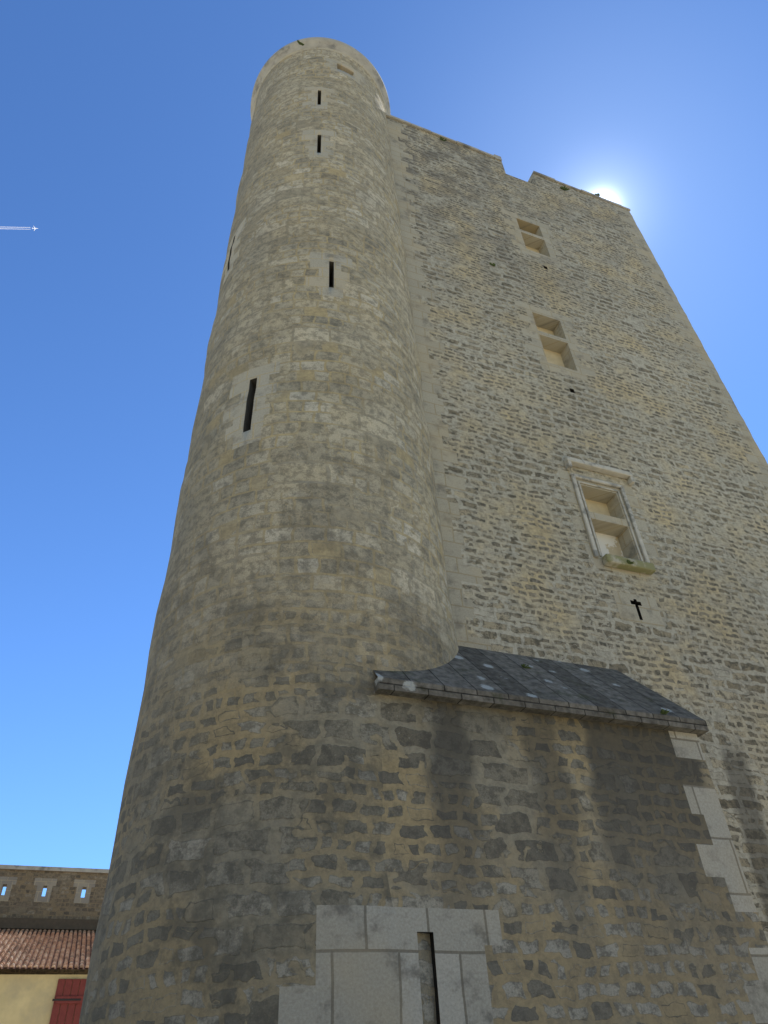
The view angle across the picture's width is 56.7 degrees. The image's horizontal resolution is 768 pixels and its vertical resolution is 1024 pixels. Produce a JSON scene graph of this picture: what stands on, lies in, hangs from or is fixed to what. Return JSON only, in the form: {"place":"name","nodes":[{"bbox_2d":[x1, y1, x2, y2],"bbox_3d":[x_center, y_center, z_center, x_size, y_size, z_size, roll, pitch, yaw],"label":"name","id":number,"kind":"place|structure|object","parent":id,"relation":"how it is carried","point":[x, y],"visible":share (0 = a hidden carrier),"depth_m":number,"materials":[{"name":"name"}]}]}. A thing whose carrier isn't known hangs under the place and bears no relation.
{"place":"outdoors","nodes":[
{"label":"outdoors","id":0,"kind":"place"},
{"bbox_2d":[0,0,767,897],"label":"sky","id":1,"kind":"structure","parent":0,"point":[125,125],"materials":[{"name":"blue"}]},
{"bbox_2d":[386,113,767,941],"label":"keep tower","id":2,"kind":"structure","parent":0,"point":[556,335],"depth_m":14.82,"materials":[{"name":"stone"}]},
{"bbox_2d":[297,40,668,714],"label":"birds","id":3,"kind":"object","parent":2,"relation":"attached to","point":[565,188],"depth_m":18.52,"materials":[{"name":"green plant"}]},
{"bbox_2d":[564,456,649,562],"bbox_3d":[4.396,-0.006,13.649,1.570,2.420,0.130,12,-42,-17],"label":"window frame","id":4,"kind":"object","parent":2,"relation":"attached to","point":[569,462],"visible":0.88,"depth_m":13.99,"materials":[{"name":"grey stone"}]},
{"bbox_2d":[602,554,655,574],"bbox_3d":[4.409,0.944,12.804,1.040,0.180,0.160,12,-42,-17],"label":"window sill","id":5,"kind":"structure","parent":2,"relation":"attached to","point":[620,562],"depth_m":12.73,"materials":[{"name":"beige stone"}]},
{"label":"ground","id":6,"kind":"structure","parent":0,"visible":0},
{"bbox_2d":[0,974,86,1023],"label":"lean to walls","id":7,"kind":"structure","parent":6,"relation":"on","point":[26,998],"depth_m":27.69,"materials":[{"name":"beige paint"}]},
{"bbox_2d":[49,979,86,1023],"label":"shutter","id":8,"kind":"object","parent":7,"relation":"attached to","point":[69,1000],"visible":0.65,"depth_m":27.94,"materials":[{"name":"paint"}]},
{"bbox_2d":[0,865,108,974],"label":"rampart wall","id":9,"kind":"structure","parent":6,"relation":"on","point":[60,905],"depth_m":38.15,"materials":[{"name":"stone"}]},
{"bbox_2d":[0,929,95,968],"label":"lean to tile roof","id":10,"kind":"object","parent":9,"relation":"attached to","point":[39,949],"visible":0.43,"depth_m":31.89,"materials":[{"name":"brown tile"}]},
{"bbox_2d":[79,37,458,1023],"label":"round tower","id":11,"kind":"structure","parent":6,"relation":"on","point":[305,595],"depth_m":8.79,"materials":[{"name":"beige stone"}]},
{"bbox_2d":[365,646,767,1023],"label":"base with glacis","id":12,"kind":"object","parent":6,"relation":"on","point":[557,844],"visible":0.99,"depth_m":7.63,"materials":[{"name":"grey stone"}]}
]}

